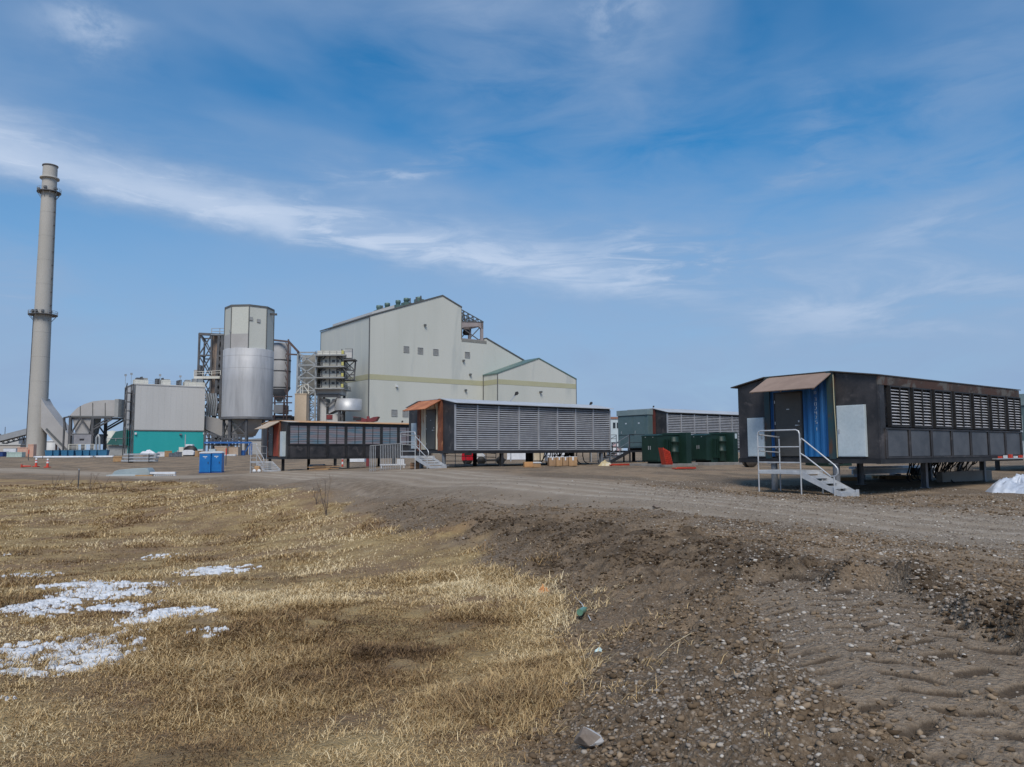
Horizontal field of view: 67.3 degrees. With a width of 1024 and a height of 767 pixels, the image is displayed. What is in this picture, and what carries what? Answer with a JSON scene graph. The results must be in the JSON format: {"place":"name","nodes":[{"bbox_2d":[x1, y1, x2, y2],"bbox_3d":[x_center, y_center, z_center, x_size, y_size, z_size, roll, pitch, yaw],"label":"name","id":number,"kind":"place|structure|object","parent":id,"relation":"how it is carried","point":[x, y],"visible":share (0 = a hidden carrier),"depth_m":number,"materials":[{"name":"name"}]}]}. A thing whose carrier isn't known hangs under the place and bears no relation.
{"place":"outdoors","nodes":[
{"label":"outdoors","id":0,"kind":"place"},
{"bbox_2d":[0,434,25,443],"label":"grey shed","id":1,"kind":"structure","parent":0,"point":[18,442],"depth_m":329.21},
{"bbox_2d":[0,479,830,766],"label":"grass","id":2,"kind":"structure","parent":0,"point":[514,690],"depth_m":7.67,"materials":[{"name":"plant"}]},
{"bbox_2d":[0,452,1023,766],"bbox_3d":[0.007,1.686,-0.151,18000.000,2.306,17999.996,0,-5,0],"label":"ground","id":3,"kind":"structure","parent":0,"point":[360,482],"depth_m":8.89,"materials":[{"name":"soil"}]},
{"bbox_2d":[3,448,16,451],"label":"site container","id":4,"kind":"object","parent":3,"relation":"on","point":[9,449],"visible":0.39,"depth_m":173.30,"materials":[{"name":"white metal"}]},
{"bbox_2d":[0,444,24,451],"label":"cream shed","id":5,"kind":"structure","parent":3,"relation":"on","point":[2,446],"depth_m":279.14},
{"bbox_2d":[0,429,25,443],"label":"conveyor","id":6,"kind":"object","parent":3,"relation":"on","point":[8,437],"visible":0.62,"depth_m":297.96,"materials":[{"name":"metal"}]},
{"bbox_2d":[6,452,25,456],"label":"mint crate","id":7,"kind":"object","parent":3,"relation":"on","point":[16,454],"visible":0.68,"depth_m":146.80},
{"bbox_2d":[17,447,27,456],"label":"salmon crate","id":8,"kind":"object","parent":3,"relation":"on","point":[22,449],"visible":0.61,"depth_m":148.87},
{"bbox_2d":[27,444,36,456],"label":"salmon crate","id":9,"kind":"object","parent":3,"relation":"on","point":[32,448],"visible":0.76,"depth_m":149.01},
{"bbox_2d":[45,450,52,455],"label":"waste bin","id":10,"kind":"object","parent":3,"relation":"on","point":[48,452],"visible":0.68,"depth_m":176.76,"materials":[{"name":"blue plastic"}]},
{"bbox_2d":[25,163,75,455],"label":"chimney","id":11,"kind":"object","parent":3,"relation":"on","point":[44,418],"visible":1,"depth_m":250.83,"materials":[{"name":"concrete"}]},
{"bbox_2d":[46,440,58,449],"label":"storage tank","id":12,"kind":"object","parent":3,"relation":"on","point":[50,444],"visible":0.3,"depth_m":316.59,"materials":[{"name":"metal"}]},
{"bbox_2d":[53,450,60,455],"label":"waste bin","id":13,"kind":"object","parent":3,"relation":"on","point":[56,452],"visible":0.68,"depth_m":177.16,"materials":[{"name":"blue plastic"}]},
{"bbox_2d":[33,456,92,457],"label":"pipe","id":14,"kind":"object","parent":3,"relation":"on","point":[63,457],"visible":0.81,"depth_m":133.77,"materials":[{"name":"white plastic"}]},
{"bbox_2d":[68,450,75,455],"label":"waste bin","id":15,"kind":"object","parent":3,"relation":"on","point":[71,452],"visible":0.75,"depth_m":177.96,"materials":[{"name":"blue plastic"}]},
{"bbox_2d":[75,450,82,455],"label":"waste bin","id":16,"kind":"object","parent":3,"relation":"on","point":[79,452],"visible":0.82,"depth_m":178.35,"materials":[{"name":"blue plastic"}]},
{"bbox_2d":[62,399,123,449],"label":"flue fan","id":17,"kind":"object","parent":3,"relation":"on","point":[86,418],"visible":0.8,"depth_m":231.93},
{"bbox_2d":[90,450,97,455],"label":"waste bin","id":18,"kind":"object","parent":3,"relation":"on","point":[93,453],"visible":0.82,"depth_m":179.15,"materials":[{"name":"blue plastic"}]},
{"bbox_2d":[97,450,109,455],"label":"waste bin","id":19,"kind":"object","parent":3,"relation":"on","point":[103,452],"visible":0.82,"depth_m":179.55,"materials":[{"name":"blue plastic"}]},
{"bbox_2d":[107,430,115,449],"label":"cream tank","id":20,"kind":"object","parent":3,"relation":"on","point":[110,433],"visible":0.28,"depth_m":259.45,"materials":[{"name":"metal"}]},
{"bbox_2d":[106,430,127,454],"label":"teal hopper","id":21,"kind":"object","parent":3,"relation":"on","point":[114,443],"visible":0.62,"depth_m":226.68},
{"bbox_2d":[113,456,123,461],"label":"wooden crate","id":22,"kind":"object","parent":3,"relation":"on","point":[117,458],"visible":0.87,"depth_m":112.08,"materials":[{"name":"brown wood"}]},
{"bbox_2d":[106,468,154,475],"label":"sheet pile","id":23,"kind":"object","parent":3,"relation":"on","point":[136,472],"visible":0.88,"depth_m":69.65,"materials":[{"name":"white"}]},
{"bbox_2d":[0,553,261,700],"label":"snow","id":24,"kind":"structure","parent":3,"relation":"on","point":[58,600],"depth_m":10.11,"materials":[{"name":"snow"}]},
{"bbox_2d":[121,453,159,462],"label":"sheet bundle","id":25,"kind":"object","parent":3,"relation":"on","point":[150,456],"visible":1,"depth_m":108.94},
{"bbox_2d":[150,472,175,475],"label":"gutter sections","id":26,"kind":"object","parent":3,"relation":"on","point":[163,473],"visible":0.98,"depth_m":68.81,"materials":[{"name":"white plastic"}]},
{"bbox_2d":[177,434,197,455],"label":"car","id":27,"kind":"object","parent":3,"relation":"on","point":[188,449],"visible":0.89,"depth_m":163.86,"materials":[{"name":"white metal"}]},
{"bbox_2d":[122,373,253,454],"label":"filter house","id":28,"kind":"structure","parent":3,"relation":"on","point":[162,415],"depth_m":227.65,"materials":[{"name":"white metal"}]},
{"bbox_2d":[199,451,211,472],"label":"portable toilet","id":29,"kind":"object","parent":3,"relation":"on","point":[205,462],"visible":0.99,"depth_m":79.05,"materials":[{"name":"blue plastic"}]},
{"bbox_2d":[200,454,208,471],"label":"door","id":30,"kind":"structure","parent":29,"relation":"in","point":[204,467],"depth_m":79.03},
{"bbox_2d":[194,328,223,443],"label":"duct tower","id":31,"kind":"structure","parent":3,"relation":"on","point":[214,389],"depth_m":247.37,"materials":[{"name":"metal"}]},
{"bbox_2d":[211,451,224,472],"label":"portable toilet","id":32,"kind":"object","parent":3,"relation":"on","point":[217,461],"visible":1,"depth_m":79.46,"materials":[{"name":"blue plastic"}]},
{"bbox_2d":[212,454,220,470],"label":"door","id":33,"kind":"structure","parent":32,"relation":"in","point":[215,457],"depth_m":79.44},
{"bbox_2d":[214,446,229,453],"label":"wooden crate","id":34,"kind":"object","parent":3,"relation":"on","point":[220,448],"visible":0.59,"depth_m":173.39,"materials":[{"name":"brown wood"}]},
{"bbox_2d":[203,431,251,454],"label":"pipe rack","id":35,"kind":"object","parent":3,"relation":"on","point":[213,439],"visible":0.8,"depth_m":215.33,"materials":[{"name":"metal"}]},
{"bbox_2d":[228,447,240,455],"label":"wooden crate","id":36,"kind":"object","parent":3,"relation":"on","point":[234,450],"visible":0.73,"depth_m":174.38,"materials":[{"name":"brown wood"}]},
{"bbox_2d":[220,304,276,454],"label":"silo","id":37,"kind":"object","parent":3,"relation":"on","point":[247,381],"visible":0.97,"depth_m":227.87,"materials":[{"name":"silver metal"}]},
{"bbox_2d":[239,438,260,453],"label":"shed","id":38,"kind":"structure","parent":3,"relation":"on","point":[258,445],"depth_m":284.08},
{"bbox_2d":[251,466,260,472],"bbox_3d":[-17.669,5.925,53.147,0.765,0.447,0.390,0,-5,0],"label":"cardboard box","id":39,"kind":"object","parent":3,"relation":"on","point":[257,469],"visible":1,"depth_m":53.04,"materials":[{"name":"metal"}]},
{"bbox_2d":[250,443,280,472],"bbox_3d":[-17.292,5.270,54.013,1.206,2.146,2.943,4,-6,-37],"label":"metal stair","id":40,"kind":"object","parent":3,"relation":"on","point":[272,465],"visible":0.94,"depth_m":53.75,"materials":[{"name":"metal"}]},
{"bbox_2d":[264,339,298,422],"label":"filter tower","id":41,"kind":"structure","parent":3,"relation":"on","point":[282,370],"depth_m":263.92,"materials":[{"name":"metal"}]},
{"bbox_2d":[313,473,331,515],"bbox_3d":[-6.573,3.823,26.729,0.977,1.590,1.117,0,-5,0],"label":"bare shrub","id":42,"kind":"object","parent":3,"relation":"on","point":[325,493],"visible":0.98,"depth_m":26.73,"materials":[{"name":"brown plant"}]},
{"bbox_2d":[309,465,339,469],"bbox_3d":[-12.869,5.750,52.728,2.214,0.340,0.819,0,-5,0],"label":"timber pile","id":43,"kind":"object","parent":3,"relation":"on","point":[314,467],"visible":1,"depth_m":52.78,"materials":[{"name":"brown wood"}]},
{"bbox_2d":[294,349,361,421],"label":"reactor tower","id":44,"kind":"structure","parent":3,"relation":"on","point":[324,374],"depth_m":263.81,"materials":[{"name":"metal"}]},
{"bbox_2d":[255,420,430,470],"bbox_3d":[-12.675,4.750,57.797,12.580,3.692,5.400,4,-6,-37],"label":"equipment unit","id":45,"kind":"object","parent":3,"relation":"on","point":[283,440],"visible":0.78,"depth_m":55.04,"materials":[{"name":"black metal"}]},
{"bbox_2d":[290,425,306,444],"bbox_3d":[-14.766,3.538,53.213,1.193,1.376,0.065,4,-6,-37],"label":"shutter window","id":46,"kind":"structure","parent":45,"relation":"in","point":[298,437],"depth_m":53.19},
{"bbox_2d":[310,425,325,444],"bbox_3d":[-13.636,3.608,54.057,1.192,1.376,0.065,4,-6,-37],"label":"shutter window","id":47,"kind":"structure","parent":45,"relation":"in","point":[313,428],"depth_m":54.05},
{"bbox_2d":[329,425,344,444],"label":"shutter window","id":48,"kind":"structure","parent":45,"relation":"in","point":[336,434],"depth_m":54.89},
{"bbox_2d":[347,426,362,444],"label":"shutter window","id":49,"kind":"structure","parent":45,"relation":"in","point":[356,431],"depth_m":55.74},
{"bbox_2d":[365,426,379,444],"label":"shutter window","id":50,"kind":"structure","parent":45,"relation":"in","point":[370,430],"depth_m":56.56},
{"bbox_2d":[383,426,396,444],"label":"shutter window","id":51,"kind":"structure","parent":45,"relation":"in","point":[386,429],"depth_m":57.43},
{"bbox_2d":[400,427,408,443],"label":"shutter window","id":52,"kind":"structure","parent":45,"relation":"in","point":[404,438],"depth_m":58.20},
{"bbox_2d":[350,459,365,461],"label":"white container","id":53,"kind":"object","parent":3,"relation":"on","point":[357,460],"visible":0.23,"depth_m":90.66,"materials":[{"name":"metal"}]},
{"bbox_2d":[353,416,379,465],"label":"loader bucket","id":54,"kind":"object","parent":3,"relation":"on","point":[369,419],"visible":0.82,"depth_m":71.49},
{"bbox_2d":[370,443,402,471],"bbox_3d":[-7.478,4.378,45.795,2.054,1.692,0.050,3,-6,-30],"label":"fence panel","id":55,"kind":"object","parent":3,"relation":"on","point":[380,468],"visible":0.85,"depth_m":45.77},
{"bbox_2d":[381,459,405,467],"bbox_3d":[-7.458,5.037,48.247,1.600,0.620,0.300,0,-5,0],"label":"white trestle","id":56,"kind":"object","parent":3,"relation":"on","point":[402,462],"visible":0.7,"depth_m":48.13,"materials":[{"name":"plastic"}]},
{"bbox_2d":[410,463,418,468],"bbox_3d":[-5.081,4.298,40.250,0.480,0.320,0.460,0,-5,-6],"label":"wooden crate","id":57,"kind":"object","parent":3,"relation":"on","point":[412,465],"visible":0.89,"depth_m":40.03,"materials":[{"name":"brown wood"}]},
{"bbox_2d":[319,295,523,453],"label":"boiler house","id":58,"kind":"structure","parent":3,"relation":"on","point":[406,352],"depth_m":284.95,"materials":[{"name":"white metal"}]},
{"bbox_2d":[400,431,446,469],"bbox_3d":[-4.538,3.493,39.910,1.206,2.020,3.043,4,-6,-37],"label":"metal stair","id":59,"kind":"object","parent":3,"relation":"on","point":[426,463],"visible":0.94,"depth_m":39.52,"materials":[{"name":"metal"}]},
{"bbox_2d":[440,453,498,466],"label":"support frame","id":60,"kind":"structure","parent":3,"relation":"on","point":[455,464],"depth_m":43.65,"materials":[{"name":"metal"}]},
{"bbox_2d":[462,453,505,463],"bbox_3d":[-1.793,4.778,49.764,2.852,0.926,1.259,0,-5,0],"label":"red truck","id":61,"kind":"object","parent":3,"relation":"on","point":[481,459],"visible":0.66,"depth_m":49.16,"materials":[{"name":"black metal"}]},
{"bbox_2d":[403,398,612,467],"bbox_3d":[-0.354,2.948,43.816,12.030,3.712,5.190,4,-6,-37],"label":"equipment unit","id":62,"kind":"object","parent":3,"relation":"on","point":[443,426],"visible":0.92,"depth_m":41.49,"materials":[{"name":"black metal"}]},
{"bbox_2d":[539,453,588,463],"bbox_3d":[3.001,4.505,46.364,3.290,0.725,1.622,2,-6,-26],"label":"cable bundle","id":63,"kind":"object","parent":62,"relation":"attached to","point":[559,454],"visible":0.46,"depth_m":46.31,"materials":[{"name":"black rubber"}]},
{"bbox_2d":[507,453,525,459],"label":"white container","id":64,"kind":"object","parent":3,"relation":"on","point":[518,456],"visible":0.34,"depth_m":74.76,"materials":[{"name":"plastic"}]},
{"bbox_2d":[523,462,532,466],"bbox_3d":[0.805,4.035,38.394,0.440,0.250,0.400,1,-5,-9],"label":"cardboard box","id":65,"kind":"object","parent":3,"relation":"on","point":[527,464],"visible":0.99,"depth_m":38.20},
{"bbox_2d":[483,358,576,403],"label":"annexe","id":66,"kind":"structure","parent":3,"relation":"on","point":[538,380],"depth_m":303.08,"materials":[{"name":"metal"}]},
{"bbox_2d":[533,453,544,460],"bbox_3d":[2.161,5.762,61.702,0.970,0.830,0.860,0,-5,-6],"label":"wooden crate","id":67,"kind":"object","parent":3,"relation":"on","point":[536,456],"visible":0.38,"depth_m":61.31,"materials":[{"name":"brown wood"}]},
{"bbox_2d":[547,457,555,465],"bbox_3d":[2.091,4.120,40.588,0.360,0.460,0.512,0,-5,-7],"label":"cardboard carton","id":68,"kind":"object","parent":3,"relation":"on","point":[551,461],"visible":0.96,"depth_m":40.35,"materials":[{"name":"brown cardboard"}]},
{"bbox_2d":[545,453,569,460],"bbox_3d":[3.440,5.507,57.709,1.820,0.580,1.060,1,-5,-11],"label":"white pallet stack","id":69,"kind":"object","parent":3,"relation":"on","point":[548,455],"visible":0.16,"depth_m":57.19,"materials":[{"name":"plastic"}]},
{"bbox_2d":[556,457,561,465],"bbox_3d":[2.456,4.121,40.688,0.330,0.480,0.512,0,-5,-7],"label":"cardboard carton","id":70,"kind":"object","parent":3,"relation":"on","point":[558,461],"visible":0.87,"depth_m":40.45,"materials":[{"name":"brown cardboard"}]},
{"bbox_2d":[562,457,567,465],"bbox_3d":[2.790,4.122,40.788,0.300,0.470,0.512,0,-5,-7],"label":"cardboard carton","id":71,"kind":"object","parent":3,"relation":"on","point":[564,461],"visible":0.83,"depth_m":40.55,"materials":[{"name":"brown cardboard"}]},
{"bbox_2d":[567,456,576,465],"bbox_3d":[3.192,4.128,40.888,0.460,0.500,0.512,0,-5,-7],"label":"cardboard carton","id":72,"kind":"object","parent":3,"relation":"on","point":[572,460],"visible":0.87,"depth_m":40.65,"materials":[{"name":"brown cardboard"}]},
{"bbox_2d":[577,607,586,615],"bbox_3d":[0.785,2.511,8.523,0.072,0.070,0.245,-2,-5,21],"label":"glass bottle","id":73,"kind":"object","parent":3,"relation":"on","point":[581,611],"visible":1,"depth_m":8.42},
{"bbox_2d":[574,727,603,748],"bbox_3d":[0.412,1.903,4.133,0.150,0.102,0.115,8,4,-22],"label":"rock","id":74,"kind":"object","parent":3,"relation":"on","point":[585,737],"visible":1,"depth_m":4.10,"materials":[{"name":"stone"}]},
{"bbox_2d":[598,460,611,465],"bbox_3d":[5.109,4.367,42.272,0.830,0.388,0.597,0,-5,0],"label":"pile","id":75,"kind":"object","parent":3,"relation":"on","point":[604,463],"visible":0.93,"depth_m":42.13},
{"bbox_2d":[608,417,622,453],"bbox_3d":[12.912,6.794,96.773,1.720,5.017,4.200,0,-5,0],"label":"white house","id":76,"kind":"structure","parent":3,"relation":"on","point":[614,426],"depth_m":94.86,"materials":[{"name":"metal"}]},
{"bbox_2d":[589,434,644,462],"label":"stairs","id":77,"kind":"structure","parent":3,"relation":"on","point":[612,453],"depth_m":50.38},
{"bbox_2d":[629,463,697,466],"bbox_3d":[8.249,4.544,41.803,3.034,0.390,2.211,4,-6,-37],"label":"concrete pad","id":78,"kind":"object","parent":3,"relation":"on","point":[661,465],"visible":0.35,"depth_m":40.97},
{"bbox_2d":[641,432,691,463],"bbox_3d":[8.378,3.514,41.911,2.209,1.680,1.683,4,-6,-37],"label":"transformer","id":79,"kind":"object","parent":78,"relation":"on","point":[677,446],"visible":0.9,"depth_m":41.56,"materials":[{"name":"metal"}]},
{"bbox_2d":[642,437,649,459],"bbox_3d":[7.230,3.529,41.654,0.062,1.255,0.535,4,-6,-37],"label":"door","id":80,"kind":"structure","parent":79,"relation":"in","point":[645,441],"depth_m":41.65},
{"bbox_2d":[649,438,656,459],"bbox_3d":[7.557,3.489,41.220,0.062,1.255,0.515,4,-6,-37],"label":"door","id":81,"kind":"structure","parent":79,"relation":"in","point":[653,441],"depth_m":41.21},
{"bbox_2d":[658,448,672,464],"bbox_3d":[7.886,3.713,39.354,0.615,0.860,0.530,1,-5,-17],"label":"barrier stack","id":82,"kind":"object","parent":3,"relation":"on","point":[665,456],"visible":1,"depth_m":39.23,"materials":[{"name":"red plastic"}]},
{"bbox_2d":[616,408,739,461],"bbox_3d":[13.149,3.792,55.183,11.520,3.651,4.220,4,-6,-37],"label":"equipment unit","id":83,"kind":"object","parent":3,"relation":"on","point":[650,421],"visible":0.49,"depth_m":52.31,"materials":[{"name":"black metal"}]},
{"bbox_2d":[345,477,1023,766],"bbox_3d":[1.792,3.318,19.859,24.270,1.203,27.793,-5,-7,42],"label":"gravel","id":84,"kind":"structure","parent":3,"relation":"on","point":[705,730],"depth_m":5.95,"materials":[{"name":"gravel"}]},
{"bbox_2d":[692,462,742,465],"bbox_3d":[11.223,4.622,43.300,3.034,0.390,2.211,4,-6,-37],"label":"concrete pad","id":85,"kind":"object","parent":3,"relation":"on","point":[717,463],"visible":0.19,"depth_m":42.18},
{"bbox_2d":[691,432,737,461],"bbox_3d":[11.354,3.591,43.405,2.209,1.680,1.691,4,-6,-37],"label":"transformer","id":86,"kind":"object","parent":85,"relation":"on","point":[717,447],"visible":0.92,"depth_m":43.01,"materials":[{"name":"green metal"}]},
{"bbox_2d":[691,438,697,458],"bbox_3d":[10.204,3.607,43.152,0.062,1.255,0.535,4,-6,-37],"label":"door","id":87,"kind":"structure","parent":86,"relation":"in","point":[694,441],"depth_m":43.12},
{"bbox_2d":[698,436,705,458],"bbox_3d":[10.530,3.567,42.718,0.062,1.255,0.515,4,-6,-37],"label":"door","id":88,"kind":"structure","parent":86,"relation":"in","point":[701,440],"depth_m":42.72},
{"bbox_2d":[742,462,757,466],"bbox_3d":[12.290,3.973,39.800,0.700,0.700,0.400,1,-5,-17],"label":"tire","id":89,"kind":"object","parent":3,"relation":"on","point":[749,464],"visible":0.34,"depth_m":39.62,"materials":[{"name":"black rubber"}]},
{"bbox_2d":[757,429,858,496],"bbox_3d":[9.194,2.453,23.862,1.206,2.063,2.863,4,-6,-37],"label":"metal stair","id":90,"kind":"object","parent":3,"relation":"on","point":[823,485],"visible":0.87,"depth_m":23.48,"materials":[{"name":"metal"}]},
{"bbox_2d":[805,463,851,465],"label":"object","id":91,"kind":"object","parent":3,"relation":"on","point":[827,464],"visible":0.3,"depth_m":42.49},
{"bbox_2d":[831,476,856,480],"bbox_3d":[13.124,3.802,30.775,1.000,0.130,1.010,1,-5,-11],"label":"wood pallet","id":92,"kind":"object","parent":3,"relation":"on","point":[843,478],"visible":0.44,"depth_m":30.30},
{"bbox_2d":[730,371,1022,490],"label":"equipment unit","id":93,"kind":"object","parent":3,"relation":"on","point":[837,418],"visible":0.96,"depth_m":24.89,"materials":[{"name":"black metal"}]},
{"bbox_2d":[886,385,910,426],"bbox_3d":[11.848,0.706,23.567,1.200,1.247,0.125,4,-6,-37],"label":"louver window","id":94,"kind":"structure","parent":93,"relation":"in","point":[888,387],"depth_m":23.52,"materials":[{"name":"metal"}]},
{"bbox_2d":[910,387,932,427],"bbox_3d":[12.984,0.776,24.415,1.200,1.247,0.125,4,-6,-37],"label":"louver window","id":95,"kind":"structure","parent":93,"relation":"in","point":[929,398],"depth_m":24.38,"materials":[{"name":"metal"}]},
{"bbox_2d":[906,462,976,482],"bbox_3d":[16.621,3.398,29.975,3.642,0.866,1.956,4,-6,-37],"label":"cable bundle","id":96,"kind":"object","parent":93,"relation":"attached to","point":[944,469],"visible":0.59,"depth_m":29.74,"materials":[{"name":"black rubber"}]},
{"bbox_2d":[931,389,952,428],"bbox_3d":[14.121,0.846,25.264,1.200,1.247,0.125,4,-6,-37],"label":"louver window","id":97,"kind":"structure","parent":93,"relation":"in","point":[949,395],"depth_m":25.23,"materials":[{"name":"metal"}]},
{"bbox_2d":[951,391,971,428],"bbox_3d":[15.257,0.916,26.113,1.200,1.247,0.125,4,-6,-37],"label":"louver window","id":98,"kind":"structure","parent":93,"relation":"in","point":[969,415],"depth_m":26.07,"materials":[{"name":"metal"}]},
{"bbox_2d":[954,463,972,470],"bbox_3d":[19.249,3.686,32.795,0.600,0.600,0.400,1,-5,-17],"label":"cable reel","id":99,"kind":"object","parent":93,"relation":"attached to","point":[964,464],"visible":0.3,"depth_m":32.66,"materials":[{"name":"black rubber"}]},
{"bbox_2d":[970,393,989,429],"bbox_3d":[16.393,0.986,26.962,1.200,1.247,0.125,4,-6,-37],"label":"louver window","id":100,"kind":"structure","parent":93,"relation":"in","point":[986,402],"depth_m":26.93,"materials":[{"name":"metal"}]},
{"bbox_2d":[988,395,1006,429],"bbox_3d":[17.529,1.056,27.810,1.200,1.247,0.125,4,-6,-37],"label":"louver window","id":101,"kind":"structure","parent":93,"relation":"in","point":[1003,408],"depth_m":27.77,"materials":[{"name":"metal"}]},
{"bbox_2d":[992,454,1023,458],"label":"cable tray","id":102,"kind":"object","parent":93,"relation":"attached to","point":[1009,456],"visible":1,"depth_m":27.98,"materials":[{"name":"plastic"}]},
{"bbox_2d":[1005,396,1022,430],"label":"louver window","id":103,"kind":"structure","parent":93,"relation":"in","point":[1018,400],"depth_m":28.63,"materials":[{"name":"metal"}]},
{"bbox_2d":[849,465,935,479],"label":"steel beam","id":104,"kind":"structure","parent":3,"relation":"on","point":[895,470],"depth_m":31.75,"materials":[{"name":"black metal"}]},
{"bbox_2d":[871,475,920,478],"bbox_3d":[15.852,3.858,31.773,1.600,0.130,1.010,1,-5,-11],"label":"wood pallet","id":105,"kind":"object","parent":3,"relation":"on","point":[891,476],"visible":0.82,"depth_m":31.41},
{"bbox_2d":[936,470,991,481],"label":"steel beam","id":106,"kind":"structure","parent":3,"relation":"on","point":[958,476],"depth_m":29.09,"materials":[{"name":"metal"}]},
{"bbox_2d":[985,473,1023,492],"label":"snow pile","id":107,"kind":"object","parent":3,"relation":"on","point":[1005,485],"visible":0.99,"depth_m":23.70,"materials":[{"name":"snow"}]},
{"bbox_2d":[995,394,1023,469],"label":"equipment unit","id":108,"kind":"object","parent":3,"relation":"on","point":[997,463],"visible":0.19,"depth_m":36.15,"materials":[{"name":"black metal"}]},
{"bbox_2d":[1015,485,1023,493],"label":"plastic sheeting","id":109,"kind":"object","parent":3,"relation":"on","point":[1020,490],"visible":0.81,"depth_m":23.24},
{"bbox_2d":[0,0,1023,450],"label":"sky","id":110,"kind":"structure","parent":0,"point":[663,204],"materials":[{"name":"blue"}]},
{"bbox_2d":[611,442,620,457],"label":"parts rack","id":111,"kind":"object","parent":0,"point":[614,449],"visible":0.49,"depth_m":79.35,"materials":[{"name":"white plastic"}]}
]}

